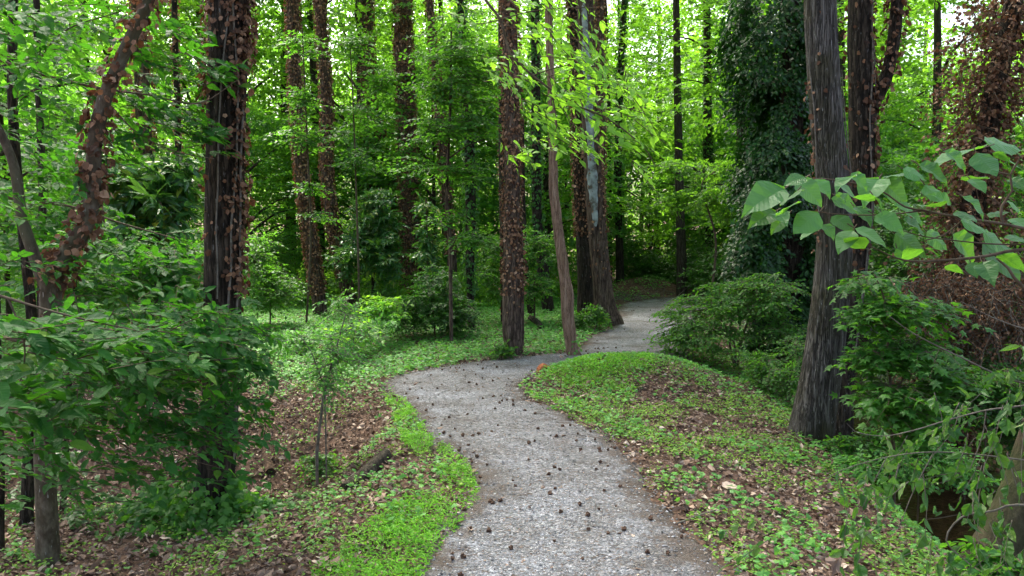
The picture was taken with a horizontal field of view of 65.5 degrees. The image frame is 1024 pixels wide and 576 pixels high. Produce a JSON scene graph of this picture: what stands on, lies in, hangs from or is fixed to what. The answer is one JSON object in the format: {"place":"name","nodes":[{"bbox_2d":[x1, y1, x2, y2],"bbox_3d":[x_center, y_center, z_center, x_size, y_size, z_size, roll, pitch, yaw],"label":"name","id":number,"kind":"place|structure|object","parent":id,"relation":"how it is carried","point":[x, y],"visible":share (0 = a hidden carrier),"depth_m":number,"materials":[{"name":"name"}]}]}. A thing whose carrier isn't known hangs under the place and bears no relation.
{"place":"outdoors","nodes":[
{"label":"outdoors","id":0,"kind":"place"},
{"bbox_2d":[0,210,1023,575],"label":"ground","id":1,"kind":"structure","parent":0,"point":[630,286],"depth_m":6.88,"materials":[{"name":"soil"}]},
{"bbox_2d":[7,0,36,526],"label":"tree","id":2,"kind":"object","parent":1,"relation":"on","point":[27,490],"visible":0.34,"depth_m":5.38,"materials":[{"name":"brown plant"}]},
{"bbox_2d":[0,34,135,315],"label":"sapling","id":3,"kind":"object","parent":1,"relation":"on","point":[8,307],"visible":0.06,"depth_m":14.95,"materials":[{"name":"green plant"}]},
{"bbox_2d":[5,445,147,532],"bbox_3d":[-3.246,1.329,5.890,1.381,1.348,1.631,0,4,0],"label":"leafy branch","id":4,"kind":"object","parent":1,"relation":"on","point":[72,519],"visible":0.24,"depth_m":5.72,"materials":[{"name":"green plant"}]},
{"bbox_2d":[0,76,153,306],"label":"sapling","id":5,"kind":"object","parent":1,"relation":"on","point":[14,274],"visible":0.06,"depth_m":18.52,"materials":[{"name":"green plant"}]},
{"bbox_2d":[0,294,165,450],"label":"leafy branch","id":6,"kind":"object","parent":1,"relation":"on","point":[46,336],"visible":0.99,"depth_m":2.92,"materials":[{"name":"green plant"}]},
{"bbox_2d":[0,0,168,566],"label":"tree","id":7,"kind":"object","parent":1,"relation":"on","point":[74,243],"visible":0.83,"depth_m":4.65,"materials":[{"name":"brown plant"}]},
{"bbox_2d":[0,0,203,306],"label":"sapling","id":8,"kind":"object","parent":1,"relation":"on","point":[50,8],"visible":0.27,"depth_m":11.33,"materials":[{"name":"green plant"}]},
{"bbox_2d":[0,0,207,203],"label":"tree","id":9,"kind":"object","parent":1,"relation":"on","point":[98,38],"visible":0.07,"depth_m":24.03,"materials":[{"name":"green plant"}]},
{"bbox_2d":[3,0,205,273],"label":"tree","id":10,"kind":"object","parent":1,"relation":"on","point":[109,55],"visible":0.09,"depth_m":26.59,"materials":[{"name":"green plant"}]},
{"bbox_2d":[0,130,216,328],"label":"leafy branch","id":11,"kind":"object","parent":1,"relation":"on","point":[156,267],"visible":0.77,"depth_m":5.93,"materials":[{"name":"green plant"}]},
{"bbox_2d":[57,130,204,403],"bbox_3d":[-3.853,-0.192,8.521,1.541,3.002,1.516,0,4,0],"label":"magnolia","id":12,"kind":"object","parent":1,"relation":"on","point":[145,198],"visible":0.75,"depth_m":8.25,"materials":[{"name":"green plant"}]},
{"bbox_2d":[77,227,203,329],"bbox_3d":[-4.783,0.150,10.254,2.062,1.931,2.414,0,4,0],"label":"shrub","id":13,"kind":"object","parent":1,"relation":"on","point":[196,252],"visible":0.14,"depth_m":10.29,"materials":[{"name":"green plant"}]},
{"bbox_2d":[126,1,157,328],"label":"tree","id":14,"kind":"object","parent":1,"relation":"on","point":[137,80],"visible":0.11,"depth_m":12.75,"materials":[{"name":"brown plant"}]},
{"bbox_2d":[0,164,295,513],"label":"leafy branch","id":15,"kind":"object","parent":1,"relation":"on","point":[143,385],"visible":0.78,"depth_m":3.95,"materials":[{"name":"green plant"}]},
{"bbox_2d":[12,474,336,557],"bbox_3d":[-2.409,1.614,5.721,2.074,0.676,1.935,-2,4,-27],"label":"ivy patch","id":16,"kind":"object","parent":1,"relation":"on","point":[233,499],"visible":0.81,"depth_m":5.52,"materials":[{"name":"green plant"}]},
{"bbox_2d":[168,0,184,326],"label":"tree","id":17,"kind":"object","parent":1,"relation":"on","point":[174,48],"visible":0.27,"depth_m":14.74,"materials":[{"name":"brown plant"}]},
{"bbox_2d":[84,0,318,227],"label":"tree","id":18,"kind":"object","parent":1,"relation":"on","point":[198,34],"visible":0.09,"depth_m":26.07,"materials":[{"name":"green plant"}]},
{"bbox_2d":[100,0,315,234],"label":"tree","id":19,"kind":"object","parent":1,"relation":"on","point":[260,3],"visible":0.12,"depth_m":25.03,"materials":[{"name":"green plant"}]},
{"bbox_2d":[186,0,258,519],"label":"tree","id":20,"kind":"object","parent":1,"relation":"on","point":[225,188],"visible":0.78,"depth_m":5.61,"materials":[{"name":"brown plant"}]},
{"bbox_2d":[0,0,252,182],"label":"leafy branch","id":21,"kind":"object","parent":20,"relation":"attached to","point":[43,24],"visible":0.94,"depth_m":5.11,"materials":[{"name":"green plant"}]},
{"bbox_2d":[159,98,340,295],"bbox_3d":[-7.177,-2.351,21.523,5.182,5.611,5.302,0,4,0],"label":"sapling","id":22,"kind":"object","parent":1,"relation":"on","point":[268,123],"visible":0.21,"depth_m":21.01,"materials":[{"name":"green plant"}]},
{"bbox_2d":[157,0,393,278],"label":"tree","id":23,"kind":"object","parent":1,"relation":"on","point":[282,60],"visible":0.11,"depth_m":25.78,"materials":[{"name":"green plant"}]},
{"bbox_2d":[242,228,311,323],"bbox_3d":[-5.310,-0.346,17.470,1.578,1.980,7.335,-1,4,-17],"label":"shrub","id":24,"kind":"object","parent":1,"relation":"on","point":[272,288],"visible":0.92,"depth_m":14.96,"materials":[{"name":"green plant"}]},
{"bbox_2d":[1,246,576,309],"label":"undergrowth","id":25,"kind":"object","parent":1,"relation":"on","point":[332,287],"visible":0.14,"depth_m":19.75,"materials":[{"name":"green plant"}]},
{"bbox_2d":[283,0,327,314],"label":"tree","id":26,"kind":"object","parent":1,"relation":"on","point":[318,288],"visible":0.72,"depth_m":17.38,"materials":[{"name":"brown plant"}]},
{"bbox_2d":[263,24,347,322],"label":"sapling","id":27,"kind":"object","parent":1,"relation":"on","point":[303,100],"visible":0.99,"depth_m":15.28,"materials":[{"name":"green plant"}]},
{"bbox_2d":[192,0,441,289],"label":"tree","id":28,"kind":"object","parent":1,"relation":"on","point":[312,63],"visible":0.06,"depth_m":25.20,"materials":[{"name":"green plant"}]},
{"bbox_2d":[292,448,349,489],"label":"shrub","id":29,"kind":"object","parent":1,"relation":"on","point":[322,466],"visible":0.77,"depth_m":7.30,"materials":[{"name":"green plant"}]},
{"bbox_2d":[268,286,391,484],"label":"sapling","id":30,"kind":"object","parent":1,"relation":"on","point":[344,351],"visible":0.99,"depth_m":6.67,"materials":[{"name":"green plant"}]},
{"bbox_2d":[257,299,407,356],"bbox_3d":[-2.513,0.610,11.648,2.419,0.801,1.628,-2,4,-28],"label":"shrub","id":31,"kind":"object","parent":1,"relation":"on","point":[392,320],"visible":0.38,"depth_m":11.62,"materials":[{"name":"green plant"}]},
{"bbox_2d":[312,0,357,308],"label":"tree","id":32,"kind":"object","parent":1,"relation":"on","point":[326,175],"visible":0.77,"depth_m":18.92,"materials":[{"name":"brown plant"}]},
{"bbox_2d":[259,0,446,278],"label":"tree","id":33,"kind":"object","parent":1,"relation":"on","point":[381,4],"visible":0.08,"depth_m":28.62,"materials":[{"name":"green plant"}]},
{"bbox_2d":[275,124,440,285],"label":"sapling","id":34,"kind":"object","parent":1,"relation":"on","point":[341,215],"visible":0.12,"depth_m":23.05,"materials":[{"name":"green plant"}]},
{"bbox_2d":[321,186,409,299],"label":"magnolia","id":35,"kind":"object","parent":1,"relation":"on","point":[374,252],"visible":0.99,"depth_m":17.92,"materials":[{"name":"green plant"}]},
{"bbox_2d":[321,31,413,322],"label":"sapling","id":36,"kind":"object","parent":1,"relation":"on","point":[354,165],"visible":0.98,"depth_m":14.81,"materials":[{"name":"green plant"}]},
{"bbox_2d":[324,292,413,351],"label":"shrub","id":37,"kind":"object","parent":1,"relation":"on","point":[388,301],"visible":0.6,"depth_m":12.32,"materials":[{"name":"green plant"}]},
{"bbox_2d":[247,0,497,287],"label":"tree","id":38,"kind":"object","parent":1,"relation":"on","point":[353,20],"visible":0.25,"depth_m":22.42,"materials":[{"name":"green plant"}]},
{"bbox_2d":[356,0,401,280],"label":"tree","id":39,"kind":"object","parent":1,"relation":"on","point":[368,26],"visible":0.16,"depth_m":23.47,"materials":[{"name":"brown plant"}]},
{"bbox_2d":[390,0,424,297],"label":"tree","id":40,"kind":"object","parent":1,"relation":"on","point":[402,27],"visible":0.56,"depth_m":21.10,"materials":[{"name":"brown plant"}]},
{"bbox_2d":[408,191,443,319],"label":"magnolia","id":41,"kind":"object","parent":1,"relation":"on","point":[426,257],"visible":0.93,"depth_m":15.93,"materials":[{"name":"green plant"}]},
{"bbox_2d":[332,43,529,271],"bbox_3d":[-2.362,-3.239,22.397,6.451,7.224,6.256,0,4,0],"label":"sapling","id":42,"kind":"object","parent":1,"relation":"on","point":[432,197],"visible":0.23,"depth_m":21.14,"materials":[{"name":"green plant"}]},
{"bbox_2d":[377,262,488,338],"bbox_3d":[-1.339,0.260,13.665,1.915,1.385,2.022,0,4,0],"label":"shrub","id":43,"kind":"object","parent":1,"relation":"on","point":[434,304],"visible":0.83,"depth_m":13.38,"materials":[{"name":"green plant"}]},
{"bbox_2d":[423,0,458,274],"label":"tree","id":44,"kind":"object","parent":1,"relation":"on","point":[429,10],"visible":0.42,"depth_m":20.23,"materials":[{"name":"brown plant"}]},
{"bbox_2d":[348,0,543,264],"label":"tree","id":45,"kind":"object","parent":1,"relation":"on","point":[440,6],"visible":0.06,"depth_m":26.60,"materials":[{"name":"green plant"}]},
{"bbox_2d":[377,12,524,344],"bbox_3d":[-0.874,-1.641,12.459,2.290,5.168,2.729,0,4,0],"label":"sapling","id":46,"kind":"object","parent":1,"relation":"on","point":[450,173],"visible":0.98,"depth_m":12.22,"materials":[{"name":"green plant"}]},
{"bbox_2d":[452,0,481,329],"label":"tree","id":47,"kind":"object","parent":1,"relation":"on","point":[470,201],"visible":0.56,"depth_m":14.45,"materials":[{"name":"brown plant"}]},
{"bbox_2d":[0,339,945,575],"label":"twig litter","id":48,"kind":"object","parent":1,"relation":"on","point":[520,478],"visible":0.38,"depth_m":5.96,"materials":[{"name":"brown plant"}]},
{"bbox_2d":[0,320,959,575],"bbox_3d":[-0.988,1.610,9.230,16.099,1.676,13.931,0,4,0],"label":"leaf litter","id":49,"kind":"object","parent":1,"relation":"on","point":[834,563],"visible":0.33,"depth_m":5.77,"materials":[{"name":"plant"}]},
{"bbox_2d":[0,342,959,575],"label":"weeds","id":50,"kind":"object","parent":1,"relation":"on","point":[886,559],"visible":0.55,"depth_m":5.86,"materials":[{"name":"green plant"}]},
{"bbox_2d":[0,351,960,575],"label":"ground cover","id":51,"kind":"object","parent":1,"relation":"on","point":[788,539],"visible":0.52,"depth_m":5.84,"materials":[{"name":"green plant"}]},
{"bbox_2d":[310,351,655,575],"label":"stiltgrass","id":52,"kind":"object","parent":1,"relation":"on","point":[413,538],"visible":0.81,"depth_m":4.82,"materials":[{"name":"green plant"}]},
{"bbox_2d":[495,0,503,322],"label":"tree","id":53,"kind":"object","parent":1,"relation":"on","point":[500,118],"visible":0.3,"depth_m":15.32,"materials":[{"name":"brown plant"}]},
{"bbox_2d":[1,274,1022,403],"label":"ground cover","id":54,"kind":"object","parent":1,"relation":"on","point":[544,318],"visible":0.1,"depth_m":13.30,"materials":[{"name":"green plant"}]},
{"bbox_2d":[498,0,528,356],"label":"tree","id":55,"kind":"object","parent":1,"relation":"on","point":[512,269],"visible":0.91,"depth_m":11.36,"materials":[{"name":"brown plant"}]},
{"bbox_2d":[474,222,557,318],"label":"shrub","id":56,"kind":"object","parent":1,"relation":"on","point":[536,243],"visible":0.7,"depth_m":15.41,"materials":[{"name":"green plant"}]},
{"bbox_2d":[26,0,1016,254],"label":"woodland","id":57,"kind":"object","parent":1,"relation":"on","point":[530,64],"depth_m":50.64,"materials":[{"name":"green plant"}]},
{"bbox_2d":[427,66,641,287],"bbox_3d":[0.595,-2.953,22.815,6.305,6.662,5.590,0,4,0],"label":"sapling","id":58,"kind":"object","parent":1,"relation":"on","point":[571,243],"visible":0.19,"depth_m":22.16,"materials":[{"name":"green plant"}]},
{"bbox_2d":[526,0,553,312],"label":"tree","id":59,"kind":"object","parent":1,"relation":"on","point":[536,216],"visible":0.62,"depth_m":18.27,"materials":[{"name":"brown plant"}]},
{"bbox_2d":[425,0,672,278],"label":"tree","id":60,"kind":"object","parent":1,"relation":"on","point":[546,176],"visible":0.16,"depth_m":23.58,"materials":[{"name":"green plant"}]},
{"bbox_2d":[441,0,681,195],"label":"leafy branch","id":61,"kind":"object","parent":1,"relation":"on","point":[551,128],"visible":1,"depth_m":4.50,"materials":[{"name":"green plant"}]},
{"bbox_2d":[545,0,583,355],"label":"tree","id":62,"kind":"object","parent":1,"relation":"on","point":[567,316],"visible":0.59,"depth_m":11.32,"materials":[{"name":"brown plant"}]},
{"bbox_2d":[564,0,593,319],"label":"tree","id":63,"kind":"object","parent":1,"relation":"on","point":[584,284],"visible":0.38,"depth_m":16.02,"materials":[{"name":"brown plant"}]},
{"bbox_2d":[489,0,672,215],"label":"tree","id":64,"kind":"object","parent":1,"relation":"on","point":[636,52],"visible":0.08,"depth_m":28.95,"materials":[{"name":"green plant"}]},
{"bbox_2d":[552,303,613,331],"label":"shrub","id":65,"kind":"object","parent":1,"relation":"on","point":[597,315],"visible":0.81,"depth_m":14.58,"materials":[{"name":"green plant"}]},
{"bbox_2d":[520,131,646,288],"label":"sapling","id":66,"kind":"object","parent":1,"relation":"on","point":[563,167],"visible":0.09,"depth_m":25.73,"materials":[{"name":"green plant"}]},
{"bbox_2d":[574,0,623,326],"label":"tree","id":67,"kind":"object","parent":1,"relation":"on","point":[598,231],"visible":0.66,"depth_m":15.39,"materials":[{"name":"brown plant"}]},
{"bbox_2d":[593,0,607,295],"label":"tree","id":68,"kind":"object","parent":1,"relation":"on","point":[601,6],"visible":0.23,"depth_m":19.11,"materials":[{"name":"brown plant"}]},
{"bbox_2d":[610,0,629,282],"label":"tree","id":69,"kind":"object","parent":1,"relation":"on","point":[618,172],"visible":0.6,"depth_m":23.73,"materials":[{"name":"brown plant"}]},
{"bbox_2d":[558,0,702,277],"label":"tree","id":70,"kind":"object","parent":1,"relation":"on","point":[658,4],"visible":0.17,"depth_m":29.44,"materials":[{"name":"green plant"}]},
{"bbox_2d":[571,127,718,276],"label":"sapling","id":71,"kind":"object","parent":1,"relation":"on","point":[637,185],"visible":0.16,"depth_m":28.13,"materials":[{"name":"green plant"}]},
{"bbox_2d":[610,237,706,289],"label":"shrub","id":72,"kind":"object","parent":1,"relation":"on","point":[637,262],"visible":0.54,"depth_m":24.44,"materials":[{"name":"green plant"}]},
{"bbox_2d":[609,1,723,255],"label":"tree","id":73,"kind":"object","parent":1,"relation":"on","point":[656,61],"visible":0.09,"depth_m":32.47,"materials":[{"name":"green plant"}]},
{"bbox_2d":[673,0,687,297],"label":"tree","id":74,"kind":"object","parent":1,"relation":"on","point":[681,258],"visible":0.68,"depth_m":21.74,"materials":[{"name":"brown plant"}]},
{"bbox_2d":[638,112,747,257],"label":"sapling","id":75,"kind":"object","parent":1,"relation":"on","point":[720,138],"visible":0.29,"depth_m":25.53,"materials":[{"name":"green plant"}]},
{"bbox_2d":[641,156,751,315],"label":"sapling","id":76,"kind":"object","parent":1,"relation":"on","point":[709,197],"visible":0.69,"depth_m":17.17,"materials":[{"name":"green plant"}]},
{"bbox_2d":[627,0,773,253],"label":"tree","id":77,"kind":"object","parent":1,"relation":"on","point":[681,25],"visible":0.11,"depth_m":29.40,"materials":[{"name":"green plant"}]},
{"bbox_2d":[700,0,713,258],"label":"tree","id":78,"kind":"object","parent":1,"relation":"on","point":[706,32],"visible":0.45,"depth_m":24.60,"materials":[{"name":"brown plant"}]},
{"bbox_2d":[663,235,766,301],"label":"shrub","id":79,"kind":"object","parent":1,"relation":"on","point":[702,267],"visible":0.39,"depth_m":21.07,"materials":[{"name":"green plant"}]},
{"bbox_2d":[643,272,811,368],"bbox_3d":[3.092,0.489,11.338,2.018,1.488,2.593,-2,4,-33],"label":"shrub","id":80,"kind":"object","parent":1,"relation":"on","point":[733,306],"visible":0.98,"depth_m":11.13,"materials":[{"name":"green plant"}]},
{"bbox_2d":[604,0,920,262],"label":"tree","id":81,"kind":"object","parent":1,"relation":"on","point":[670,87],"visible":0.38,"depth_m":22.36,"materials":[{"name":"green plant"}]},
{"bbox_2d":[726,332,805,411],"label":"shrub","id":82,"kind":"object","parent":1,"relation":"on","point":[770,373],"visible":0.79,"depth_m":9.41,"materials":[{"name":"green plant"}]},
{"bbox_2d":[707,0,837,384],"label":"tree","id":83,"kind":"object","parent":1,"relation":"on","point":[779,141],"visible":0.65,"depth_m":12.03,"materials":[{"name":"green plant"}]},
{"bbox_2d":[788,0,854,450],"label":"tree","id":84,"kind":"object","parent":1,"relation":"on","point":[814,410],"visible":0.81,"depth_m":7.47,"materials":[{"name":"grey plant"}]},
{"bbox_2d":[716,120,935,325],"bbox_3d":[7.407,-1.752,18.503,4.900,5.608,4.216,0,4,0],"label":"sapling","id":85,"kind":"object","parent":1,"relation":"on","point":[885,150],"visible":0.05,"depth_m":17.58,"materials":[{"name":"green plant"}]},
{"bbox_2d":[711,0,1001,198],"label":"tree","id":86,"kind":"object","parent":1,"relation":"on","point":[842,40],"visible":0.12,"depth_m":22.55,"materials":[{"name":"green plant"}]},
{"bbox_2d":[779,115,941,311],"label":"sapling","id":87,"kind":"object","parent":1,"relation":"on","point":[892,135],"visible":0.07,"depth_m":20.79,"materials":[{"name":"green plant"}]},
{"bbox_2d":[779,75,955,295],"bbox_3d":[10.990,-3.047,24.665,7.168,7.321,6.707,0,4,0],"label":"sapling","id":88,"kind":"object","parent":1,"relation":"on","point":[911,105],"visible":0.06,"depth_m":23.79,"materials":[{"name":"green plant"}]},
{"bbox_2d":[834,0,911,454],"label":"tree","id":89,"kind":"object","parent":1,"relation":"on","point":[866,96],"visible":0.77,"depth_m":8.22,"materials":[{"name":"brown plant"}]},
{"bbox_2d":[818,426,943,496],"bbox_3d":[3.420,1.617,7.268,1.108,0.749,1.051,3,5,42],"label":"shrub","id":90,"kind":"object","parent":1,"relation":"on","point":[846,444],"visible":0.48,"depth_m":7.25,"materials":[{"name":"green plant"}]},
{"bbox_2d":[824,269,996,503],"bbox_3d":[3.313,0.909,6.617,1.296,2.100,1.520,0,4,0],"label":"sapling","id":91,"kind":"object","parent":1,"relation":"on","point":[904,356],"visible":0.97,"depth_m":6.50,"materials":[{"name":"green plant"}]},
{"bbox_2d":[845,0,978,174],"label":"tree","id":92,"kind":"object","parent":1,"relation":"on","point":[922,57],"visible":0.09,"depth_m":29.63,"materials":[{"name":"green plant"}]},
{"bbox_2d":[823,433,1001,523],"bbox_3d":[3.530,1.870,7.060,2.042,1.156,0.985,-2,4,-29],"label":"shrub","id":93,"kind":"object","parent":1,"relation":"on","point":[942,464],"visible":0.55,"depth_m":6.97,"materials":[{"name":"green plant"}]},
{"bbox_2d":[839,0,1023,335],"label":"tree","id":94,"kind":"object","parent":1,"relation":"on","point":[937,35],"visible":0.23,"depth_m":22.47,"materials":[{"name":"green plant"}]},
{"bbox_2d":[868,197,1007,337],"bbox_3d":[6.512,-0.333,12.780,2.581,2.339,2.909,0,4,0],"label":"shrub","id":95,"kind":"object","parent":1,"relation":"on","point":[894,268],"visible":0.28,"depth_m":12.49,"materials":[{"name":"green plant"}]},
{"bbox_2d":[864,130,1023,353],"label":"sapling","id":96,"kind":"object","parent":1,"relation":"on","point":[931,152],"visible":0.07,"depth_m":15.91,"materials":[{"name":"green plant"}]},
{"bbox_2d":[883,0,1023,472],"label":"tree","id":97,"kind":"object","parent":1,"relation":"on","point":[997,85],"visible":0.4,"depth_m":10.28,"materials":[{"name":"brown plant"}]},
{"bbox_2d":[887,245,1023,371],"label":"dead vine thicket","id":98,"kind":"object","parent":97,"relation":"hanging from","point":[996,299],"visible":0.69,"depth_m":9.46,"materials":[{"name":"brown plant"}]},
{"bbox_2d":[910,358,1023,502],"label":"shrub","id":99,"kind":"object","parent":1,"relation":"on","point":[997,384],"visible":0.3,"depth_m":8.73,"materials":[{"name":"green plant"}]},
{"bbox_2d":[921,340,1023,496],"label":"shrub","id":100,"kind":"object","parent":1,"relation":"on","point":[990,419],"visible":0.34,"depth_m":8.98,"materials":[{"name":"green plant"}]},
{"bbox_2d":[939,535,1023,575],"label":"shrub","id":101,"kind":"object","parent":1,"relation":"on","point":[977,570],"visible":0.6,"depth_m":4.03,"materials":[{"name":"green plant"}]},
{"bbox_2d":[960,419,1023,567],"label":"tree","id":102,"kind":"object","parent":1,"relation":"on","point":[1015,514],"visible":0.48,"depth_m":4.63,"materials":[{"name":"brown plant"}]},
{"bbox_2d":[718,302,1023,575],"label":"leafy branch","id":103,"kind":"object","parent":102,"relation":"attached to","point":[1005,425],"visible":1,"depth_m":3.03,"materials":[{"name":"green plant"}]},
{"bbox_2d":[2,0,1023,218],"label":"sky","id":104,"kind":"structure","parent":0,"point":[954,15],"materials":[{"name":"white"}]},
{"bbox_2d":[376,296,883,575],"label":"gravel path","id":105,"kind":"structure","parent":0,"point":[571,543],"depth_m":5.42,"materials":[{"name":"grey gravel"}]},
{"bbox_2d":[741,137,1023,289],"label":"leafy branch","id":106,"kind":"object","parent":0,"point":[763,198],"visible":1,"depth_m":2.24,"materials":[{"name":"green plant"}]},
{"bbox_2d":[854,331,1020,556],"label":"creek","id":107,"kind":"structure","parent":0,"point":[939,525],"depth_m":9.05,"materials":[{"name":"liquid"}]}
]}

